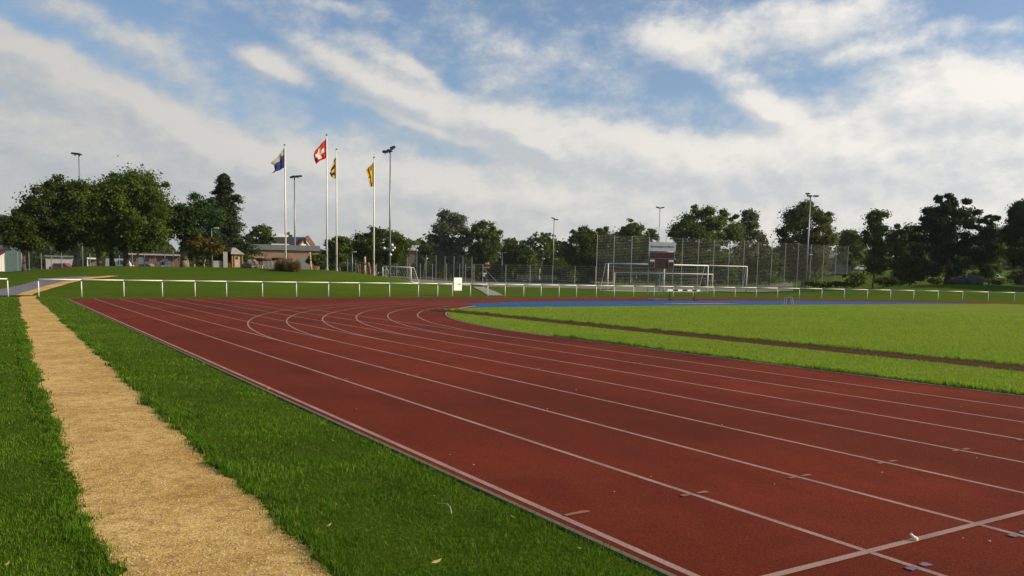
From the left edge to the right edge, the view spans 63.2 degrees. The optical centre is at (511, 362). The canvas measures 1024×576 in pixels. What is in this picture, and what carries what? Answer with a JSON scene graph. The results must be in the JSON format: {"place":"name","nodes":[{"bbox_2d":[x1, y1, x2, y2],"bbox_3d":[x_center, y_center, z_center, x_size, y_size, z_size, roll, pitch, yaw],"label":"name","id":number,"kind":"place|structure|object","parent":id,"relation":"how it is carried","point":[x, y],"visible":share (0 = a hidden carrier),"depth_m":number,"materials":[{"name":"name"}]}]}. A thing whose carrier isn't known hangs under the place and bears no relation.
{"place":"outdoors","nodes":[
{"label":"outdoors","id":0,"kind":"place"},
{"bbox_2d":[0,276,88,295],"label":"asphalt path","id":1,"kind":"structure","parent":0,"point":[16,290],"depth_m":55.99,"materials":[{"name":"grey asphalt"}]},
{"bbox_2d":[18,276,331,575],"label":"gravel path","id":2,"kind":"structure","parent":0,"point":[50,336],"depth_m":6.44,"materials":[{"name":"beige gravel"}]},
{"bbox_2d":[413,276,596,283],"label":"earth bank","id":3,"kind":"structure","parent":0,"point":[513,280],"depth_m":202.16,"materials":[{"name":"green plant"}]},
{"bbox_2d":[0,266,1023,575],"bbox_3d":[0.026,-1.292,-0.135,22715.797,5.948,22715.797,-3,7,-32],"label":"lawn ground","id":4,"kind":"structure","parent":0,"point":[242,282],"depth_m":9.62,"materials":[{"name":"green plant"}]},
{"bbox_2d":[0,229,21,271],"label":"teal house","id":5,"kind":"structure","parent":4,"relation":"on","point":[8,252],"depth_m":124.40,"materials":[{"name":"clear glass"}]},
{"bbox_2d":[0,207,53,270],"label":"park tree","id":6,"kind":"object","parent":4,"relation":"on","point":[21,228],"visible":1,"depth_m":75.34,"materials":[{"name":"green plant"}]},
{"bbox_2d":[27,254,45,267],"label":"hedge bush","id":7,"kind":"object","parent":4,"relation":"on","point":[35,261],"visible":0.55,"depth_m":167.18,"materials":[{"name":"green plant"}]},
{"bbox_2d":[12,174,95,266],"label":"park tree","id":8,"kind":"object","parent":4,"relation":"on","point":[62,237],"visible":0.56,"depth_m":77.61,"materials":[{"name":"green plant"}]},
{"bbox_2d":[45,255,72,268],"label":"long shed","id":9,"kind":"structure","parent":4,"relation":"on","point":[68,258],"depth_m":148.80,"materials":[{"name":"white"}]},
{"bbox_2d":[12,319,132,575],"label":"path border grass","id":10,"kind":"structure","parent":4,"relation":"on","point":[32,371],"depth_m":6.67,"materials":[{"name":"green plant"}]},
{"bbox_2d":[1,250,180,271],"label":"park fence","id":11,"kind":"object","parent":4,"relation":"on","point":[41,255],"visible":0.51,"depth_m":99.36,"materials":[{"name":"metal"}]},
{"bbox_2d":[50,179,134,265],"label":"park tree","id":12,"kind":"object","parent":4,"relation":"on","point":[98,235],"visible":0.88,"depth_m":77.51,"materials":[{"name":"green plant"}]},
{"bbox_2d":[89,169,138,265],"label":"park tree","id":13,"kind":"object","parent":4,"relation":"on","point":[111,260],"visible":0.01,"depth_m":82.31,"materials":[{"name":"green plant"}]},
{"bbox_2d":[0,297,255,400],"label":"distant lawn grass","id":14,"kind":"structure","parent":4,"relation":"on","point":[113,353],"depth_m":15.69,"materials":[{"name":"green plant"}]},
{"bbox_2d":[88,155,190,265],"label":"park tree","id":15,"kind":"object","parent":4,"relation":"on","point":[144,231],"visible":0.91,"depth_m":78.72,"materials":[{"name":"green plant"}]},
{"bbox_2d":[128,253,180,266],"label":"brick building","id":16,"kind":"structure","parent":4,"relation":"on","point":[150,259],"depth_m":158.93,"materials":[{"name":"brown brick"}]},
{"bbox_2d":[180,256,210,266],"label":"hedge bush","id":17,"kind":"object","parent":4,"relation":"on","point":[199,262],"visible":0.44,"depth_m":167.99,"materials":[{"name":"green plant"}]},
{"bbox_2d":[164,191,235,266],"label":"park tree","id":18,"kind":"object","parent":4,"relation":"on","point":[199,215],"visible":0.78,"depth_m":82.09,"materials":[{"name":"green plant"}]},
{"bbox_2d":[183,234,224,266],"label":"tree","id":19,"kind":"object","parent":4,"relation":"on","point":[201,245],"visible":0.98,"depth_m":78.90,"materials":[{"name":"green plant"}]},
{"bbox_2d":[57,318,380,575],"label":"path edge grass","id":20,"kind":"structure","parent":4,"relation":"on","point":[148,394],"depth_m":6.86,"materials":[{"name":"green plant"}]},
{"bbox_2d":[173,172,267,266],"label":"spruce tree","id":21,"kind":"object","parent":4,"relation":"on","point":[223,191],"visible":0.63,"depth_m":94.23,"materials":[{"name":"green plant"}]},
{"bbox_2d":[231,248,244,267],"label":"wooden hut","id":22,"kind":"object","parent":4,"relation":"on","point":[237,257],"visible":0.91,"depth_m":89.41,"materials":[{"name":"orange wood"}]},
{"bbox_2d":[244,223,277,243],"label":"round tree","id":23,"kind":"object","parent":4,"relation":"on","point":[264,235],"visible":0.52,"depth_m":147.65,"materials":[{"name":"green plant"}]},
{"bbox_2d":[254,257,292,267],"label":"log beam frame","id":24,"kind":"object","parent":4,"relation":"on","point":[262,259],"visible":0.54,"depth_m":85.31,"materials":[{"name":"brown wood"}]},
{"bbox_2d":[245,244,321,269],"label":"clubhouse","id":25,"kind":"structure","parent":4,"relation":"on","point":[300,253],"depth_m":117.20,"materials":[{"name":"metal"}]},
{"bbox_2d":[284,144,286,257],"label":"flag pole","id":26,"kind":"object","parent":4,"relation":"on","point":[285,200],"visible":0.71,"depth_m":72.87,"materials":[{"name":"white metal"}]},
{"bbox_2d":[270,149,283,173],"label":"flag","id":27,"kind":"object","parent":26,"relation":"attached to","point":[278,162],"visible":1,"depth_m":72.33,"materials":[{"name":"fabric"}]},
{"bbox_2d":[282,260,301,271],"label":"dry bush","id":28,"kind":"object","parent":4,"relation":"on","point":[293,266],"visible":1,"depth_m":70.25,"materials":[{"name":"brown plant"}]},
{"bbox_2d":[271,235,314,245],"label":"gabled house","id":29,"kind":"structure","parent":4,"relation":"on","point":[307,240],"depth_m":151.86,"materials":[{"name":"white glass"}]},
{"bbox_2d":[290,175,301,244],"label":"floodlight mast","id":30,"kind":"object","parent":4,"relation":"on","point":[295,176],"visible":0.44,"depth_m":123.30,"materials":[{"name":"metal"}]},
{"bbox_2d":[305,254,325,269],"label":"tree","id":31,"kind":"object","parent":4,"relation":"on","point":[317,260],"visible":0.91,"depth_m":110.98,"materials":[{"name":"green plant"}]},
{"bbox_2d":[326,134,328,269],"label":"flag pole","id":32,"kind":"object","parent":4,"relation":"on","point":[326,212],"visible":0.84,"depth_m":74.04,"materials":[{"name":"white metal"}]},
{"bbox_2d":[314,139,325,163],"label":"flag","id":33,"kind":"object","parent":32,"relation":"attached to","point":[320,153],"visible":1,"depth_m":73.16,"materials":[{"name":"fabric"}]},
{"bbox_2d":[335,148,337,270],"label":"flag pole","id":34,"kind":"object","parent":4,"relation":"on","point":[336,268],"visible":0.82,"depth_m":75.02,"materials":[{"name":"white metal"}]},
{"bbox_2d":[320,234,355,270],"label":"round tree","id":35,"kind":"object","parent":4,"relation":"on","point":[343,251],"visible":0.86,"depth_m":132.80,"materials":[{"name":"green plant"}]},
{"bbox_2d":[66,299,676,575],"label":"track edging","id":36,"kind":"object","parent":4,"relation":"on","point":[656,569],"visible":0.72,"depth_m":6.62,"materials":[{"name":"grey concrete"}]},
{"bbox_2d":[372,157,374,274],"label":"flag pole","id":37,"kind":"object","parent":4,"relation":"on","point":[373,273],"visible":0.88,"depth_m":76.04,"materials":[{"name":"white metal"}]},
{"bbox_2d":[346,225,414,276],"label":"broad tree","id":38,"kind":"object","parent":4,"relation":"on","point":[361,245],"visible":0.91,"depth_m":124.94,"materials":[{"name":"green plant"}]},
{"bbox_2d":[382,145,395,277],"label":"floodlight mast","id":39,"kind":"object","parent":4,"relation":"on","point":[390,244],"visible":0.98,"depth_m":88.84,"materials":[{"name":"metal"}]},
{"bbox_2d":[382,266,418,282],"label":"football goal","id":40,"kind":"object","parent":4,"relation":"on","point":[410,269],"visible":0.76,"depth_m":94.65,"materials":[{"name":"white paint"}]},
{"bbox_2d":[347,254,471,281],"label":"court fence","id":41,"kind":"object","parent":4,"relation":"on","point":[419,265],"visible":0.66,"depth_m":183.82,"materials":[{"name":"metal"}]},
{"bbox_2d":[407,245,422,277],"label":"grey roof house","id":42,"kind":"structure","parent":4,"relation":"on","point":[411,258],"depth_m":258.06,"materials":[{"name":"grey"}]},
{"bbox_2d":[414,240,435,276],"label":"tree","id":43,"kind":"object","parent":4,"relation":"on","point":[425,248],"visible":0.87,"depth_m":202.69,"materials":[{"name":"green plant"}]},
{"bbox_2d":[406,258,448,277],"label":"hedge bush","id":44,"kind":"object","parent":4,"relation":"on","point":[436,268],"visible":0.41,"depth_m":213.89,"materials":[{"name":"green plant"}]},
{"bbox_2d":[409,264,464,283],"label":"pitch fence","id":45,"kind":"object","parent":4,"relation":"on","point":[418,269],"visible":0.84,"depth_m":149.14,"materials":[{"name":"metal"}]},
{"bbox_2d":[422,208,474,278],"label":"willow tree","id":46,"kind":"object","parent":4,"relation":"on","point":[448,247],"visible":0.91,"depth_m":207.61,"materials":[{"name":"plant"}]},
{"bbox_2d":[451,259,481,278],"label":"hedge bush","id":47,"kind":"object","parent":4,"relation":"on","point":[472,270],"visible":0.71,"depth_m":218.71,"materials":[{"name":"green plant"}]},
{"bbox_2d":[464,219,505,279],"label":"poplar tree","id":48,"kind":"object","parent":4,"relation":"on","point":[480,251],"visible":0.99,"depth_m":204.24,"materials":[{"name":"green plant"}]},
{"bbox_2d":[472,285,501,294],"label":"footpath","id":49,"kind":"structure","parent":4,"relation":"on","point":[484,290],"depth_m":87.69,"materials":[{"name":"grey concrete"}]},
{"bbox_2d":[475,257,515,279],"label":"hedge bush","id":50,"kind":"object","parent":4,"relation":"on","point":[501,268],"visible":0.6,"depth_m":222.93,"materials":[{"name":"green plant"}]},
{"bbox_2d":[497,237,525,278],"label":"round tree","id":51,"kind":"object","parent":4,"relation":"on","point":[512,248],"visible":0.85,"depth_m":231.29,"materials":[{"name":"green plant"}]},
{"bbox_2d":[502,266,531,278],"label":"hedge bush","id":52,"kind":"object","parent":4,"relation":"on","point":[521,273],"visible":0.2,"depth_m":242.22,"materials":[{"name":"green plant"}]},
{"bbox_2d":[20,231,1022,284],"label":"woodland","id":53,"kind":"object","parent":4,"relation":"on","point":[343,267],"visible":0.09,"depth_m":292.44,"materials":[{"name":"green plant"}]},
{"bbox_2d":[517,246,538,280],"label":"weeping tree","id":54,"kind":"object","parent":4,"relation":"on","point":[526,259],"visible":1,"depth_m":219.28,"materials":[{"name":"green plant"}]},
{"bbox_2d":[37,279,1023,301],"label":"white railing","id":55,"kind":"object","parent":4,"relation":"on","point":[81,280],"visible":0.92,"depth_m":62.84,"materials":[{"name":"metal"}]},
{"bbox_2d":[482,264,595,284],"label":"pitch fence","id":56,"kind":"object","parent":4,"relation":"on","point":[552,280],"visible":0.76,"depth_m":156.50,"materials":[{"name":"metal"}]},
{"bbox_2d":[523,232,558,279],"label":"sparse tree","id":57,"kind":"object","parent":4,"relation":"on","point":[542,239],"visible":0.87,"depth_m":224.62,"materials":[{"name":"green plant"}]},
{"bbox_2d":[542,240,564,279],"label":"round tree","id":58,"kind":"object","parent":4,"relation":"on","point":[559,253],"visible":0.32,"depth_m":235.79,"materials":[{"name":"green plant"}]},
{"bbox_2d":[541,255,576,280],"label":"hedge bush","id":59,"kind":"object","parent":4,"relation":"on","point":[560,268],"visible":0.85,"depth_m":233.13,"materials":[{"name":"green plant"}]},
{"bbox_2d":[559,225,621,281],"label":"broad tree","id":60,"kind":"object","parent":4,"relation":"on","point":[585,237],"visible":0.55,"depth_m":200.47,"materials":[{"name":"green plant"}]},
{"bbox_2d":[567,246,615,283],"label":"hedge bush","id":61,"kind":"object","parent":4,"relation":"on","point":[580,266],"visible":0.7,"depth_m":197.07,"materials":[{"name":"green plant"}]},
{"bbox_2d":[411,279,792,291],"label":"court surface","id":62,"kind":"object","parent":4,"relation":"on","point":[771,288],"visible":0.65,"depth_m":145.98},
{"bbox_2d":[598,241,644,282],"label":"hedge bush","id":63,"kind":"object","parent":4,"relation":"on","point":[625,256],"visible":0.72,"depth_m":186.89,"materials":[{"name":"green plant"}]},
{"bbox_2d":[614,218,645,284],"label":"broad tree","id":64,"kind":"object","parent":4,"relation":"on","point":[627,231],"visible":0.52,"depth_m":203.52,"materials":[{"name":"green plant"}]},
{"bbox_2d":[639,228,662,251],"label":"sparse tree","id":65,"kind":"object","parent":4,"relation":"on","point":[651,233],"visible":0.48,"depth_m":197.22,"materials":[{"name":"green plant"}]},
{"bbox_2d":[635,248,670,285],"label":"hedge bush","id":66,"kind":"object","parent":4,"relation":"on","point":[644,269],"visible":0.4,"depth_m":185.02,"materials":[{"name":"green plant"}]},
{"bbox_2d":[600,263,708,292],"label":"football goal","id":67,"kind":"object","parent":4,"relation":"on","point":[608,271],"visible":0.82,"depth_m":102.32,"materials":[{"name":"white paint"}]},
{"bbox_2d":[647,242,675,295],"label":"scoreboard","id":68,"kind":"object","parent":4,"relation":"on","point":[661,260],"visible":1,"depth_m":81.22,"materials":[{"name":"metal"}]},
{"bbox_2d":[613,272,712,291],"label":"football goal","id":69,"kind":"object","parent":4,"relation":"on","point":[661,273],"visible":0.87,"depth_m":111.32,"materials":[{"name":"white paint"}]},
{"bbox_2d":[666,247,705,285],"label":"hedge bush","id":70,"kind":"object","parent":4,"relation":"on","point":[691,253],"visible":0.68,"depth_m":179.15,"materials":[{"name":"green plant"}]},
{"bbox_2d":[661,264,747,291],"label":"football goal","id":71,"kind":"object","parent":4,"relation":"on","point":[714,275],"visible":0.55,"depth_m":116.37,"materials":[{"name":"white paint"}]},
{"bbox_2d":[665,204,748,286],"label":"broad tree","id":72,"kind":"object","parent":4,"relation":"on","point":[696,231],"visible":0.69,"depth_m":184.75,"materials":[{"name":"green plant"}]},
{"bbox_2d":[692,246,746,286],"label":"hedge bush","id":73,"kind":"object","parent":4,"relation":"on","point":[708,256],"visible":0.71,"depth_m":175.20,"materials":[{"name":"green plant"}]},
{"bbox_2d":[595,235,848,289],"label":"ball fence","id":74,"kind":"object","parent":4,"relation":"on","point":[835,266],"visible":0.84,"depth_m":133.16,"materials":[{"name":"metal"}]},
{"bbox_2d":[722,266,739,286],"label":"young tree","id":75,"kind":"object","parent":4,"relation":"on","point":[734,277],"visible":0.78,"depth_m":168.64,"materials":[{"name":"green plant"}]},
{"bbox_2d":[445,306,1023,396],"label":"kerb","id":76,"kind":"structure","parent":4,"relation":"on","point":[762,363],"depth_m":16.35,"materials":[{"name":"grey concrete"}]},
{"bbox_2d":[735,254,757,286],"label":"hedge bush","id":77,"kind":"object","parent":4,"relation":"on","point":[748,261],"visible":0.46,"depth_m":183.35,"materials":[{"name":"green plant"}]},
{"bbox_2d":[727,207,766,286],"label":"aspen tree","id":78,"kind":"object","parent":4,"relation":"on","point":[750,218],"visible":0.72,"depth_m":196.38,"materials":[{"name":"green plant"}]},
{"bbox_2d":[750,234,771,283],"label":"round tree","id":79,"kind":"object","parent":4,"relation":"on","point":[766,247],"visible":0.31,"depth_m":211.82,"materials":[{"name":"green plant"}]},
{"bbox_2d":[745,246,788,285],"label":"hedge bush","id":80,"kind":"object","parent":4,"relation":"on","point":[777,261],"visible":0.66,"depth_m":179.11,"materials":[{"name":"green plant"}]},
{"bbox_2d":[758,269,776,285],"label":"young tree","id":81,"kind":"object","parent":4,"relation":"on","point":[764,276],"visible":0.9,"depth_m":168.28,"materials":[{"name":"green plant"}]},
{"bbox_2d":[781,265,830,282],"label":"hedge bush","id":82,"kind":"object","parent":4,"relation":"on","point":[816,273],"visible":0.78,"depth_m":157.77,"materials":[{"name":"green plant"}]},
{"bbox_2d":[771,198,841,286],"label":"maple tree","id":83,"kind":"object","parent":4,"relation":"on","point":[796,220],"visible":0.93,"depth_m":154.12,"materials":[{"name":"green plant"}]},
{"bbox_2d":[804,193,818,287],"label":"floodlight mast","id":84,"kind":"object","parent":4,"relation":"on","point":[810,196],"visible":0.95,"depth_m":138.38,"materials":[{"name":"metal"}]},
{"bbox_2d":[802,278,828,289],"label":"weed bush","id":85,"kind":"object","parent":4,"relation":"on","point":[816,283],"visible":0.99,"depth_m":126.24,"materials":[{"name":"green plant"}]},
{"bbox_2d":[825,252,851,273],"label":"balcony house","id":86,"kind":"structure","parent":4,"relation":"on","point":[839,270],"depth_m":198.58,"materials":[{"name":"grey glass"}]},
{"bbox_2d":[831,228,866,273],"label":"round tree","id":87,"kind":"object","parent":4,"relation":"on","point":[853,254],"visible":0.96,"depth_m":187.14,"materials":[{"name":"green plant"}]},
{"bbox_2d":[841,271,870,288],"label":"weed bush","id":88,"kind":"object","parent":4,"relation":"on","point":[854,279],"visible":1,"depth_m":124.53,"materials":[{"name":"green plant"}]},
{"bbox_2d":[855,208,894,287],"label":"slim tree","id":89,"kind":"object","parent":4,"relation":"on","point":[877,245],"visible":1,"depth_m":110.15,"materials":[{"name":"green plant"}]},
{"bbox_2d":[871,274,907,286],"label":"weed bush","id":90,"kind":"object","parent":4,"relation":"on","point":[882,281],"visible":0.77,"depth_m":116.62,"materials":[{"name":"green plant"}]},
{"bbox_2d":[883,222,924,285],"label":"round tree","id":91,"kind":"object","parent":4,"relation":"on","point":[897,240],"visible":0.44,"depth_m":132.15,"materials":[{"name":"green plant"}]},
{"bbox_2d":[890,254,929,285],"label":"bush","id":92,"kind":"object","parent":4,"relation":"on","point":[914,274],"visible":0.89,"depth_m":110.44,"materials":[{"name":"green plant"}]},
{"bbox_2d":[904,193,1003,283],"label":"broad tree","id":93,"kind":"object","parent":4,"relation":"on","point":[938,226],"visible":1,"depth_m":107.40,"materials":[{"name":"green plant"}]},
{"bbox_2d":[948,277,968,283],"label":"boulder","id":94,"kind":"object","parent":4,"relation":"on","point":[959,280],"visible":0.71,"depth_m":104.70,"materials":[{"name":"grey stone"}]},
{"bbox_2d":[965,274,984,284],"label":"boulder","id":95,"kind":"object","parent":4,"relation":"on","point":[975,279],"visible":0.85,"depth_m":103.79,"materials":[{"name":"grey stone"}]},
{"bbox_2d":[969,214,1007,284],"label":"slim tree","id":96,"kind":"object","parent":4,"relation":"on","point":[985,269],"visible":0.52,"depth_m":110.23,"materials":[{"name":"green plant"}]},
{"bbox_2d":[990,277,1013,284],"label":"weed bush","id":97,"kind":"object","parent":4,"relation":"on","point":[999,281],"visible":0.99,"depth_m":116.84,"materials":[{"name":"green plant"}]},
{"bbox_2d":[997,198,1023,285],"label":"tall tree","id":98,"kind":"object","parent":4,"relation":"on","point":[1011,232],"visible":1,"depth_m":104.69,"materials":[{"name":"green plant"}]},
{"bbox_2d":[1001,269,1022,284],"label":"weed bush","id":99,"kind":"object","parent":4,"relation":"on","point":[1015,276],"visible":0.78,"depth_m":124.15,"materials":[{"name":"green plant"}]},
{"bbox_2d":[0,0,1023,277],"label":"sky","id":100,"kind":"structure","parent":0,"point":[518,115],"materials":[{"name":"blue"}]},
{"bbox_2d":[68,297,1023,575],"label":"running track","id":101,"kind":"structure","parent":0,"point":[698,535],"depth_m":9.26,"materials":[{"name":"red rubber"}]},
{"bbox_2d":[69,298,1023,575],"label":"track line markings","id":102,"kind":"object","parent":101,"relation":"on","point":[807,566],"visible":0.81,"depth_m":8.02,"materials":[{"name":"paint"}]},
{"bbox_2d":[343,365,1023,515],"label":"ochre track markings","id":103,"kind":"object","parent":101,"relation":"on","point":[578,512],"visible":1,"depth_m":6.52,"materials":[{"name":"paint"}]},
{"bbox_2d":[467,301,975,307],"bbox_3d":[16.927,-4.349,60.855,55.327,0.001,9.213,-3,7,-36],"label":"blue surface","id":104,"kind":"object","parent":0,"point":[578,303],"visible":0.82,"depth_m":56.05,"materials":[{"name":"blue rubber"}]},
{"bbox_2d":[434,309,1023,370],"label":"runway","id":105,"kind":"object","parent":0,"point":[939,360],"visible":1,"depth_m":21.49,"materials":[{"name":"red rubber"}]},
{"bbox_2d":[439,304,1023,394],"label":"infield lawn","id":106,"kind":"structure","parent":0,"point":[1012,310],"depth_m":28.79,"materials":[{"name":"green plant"}]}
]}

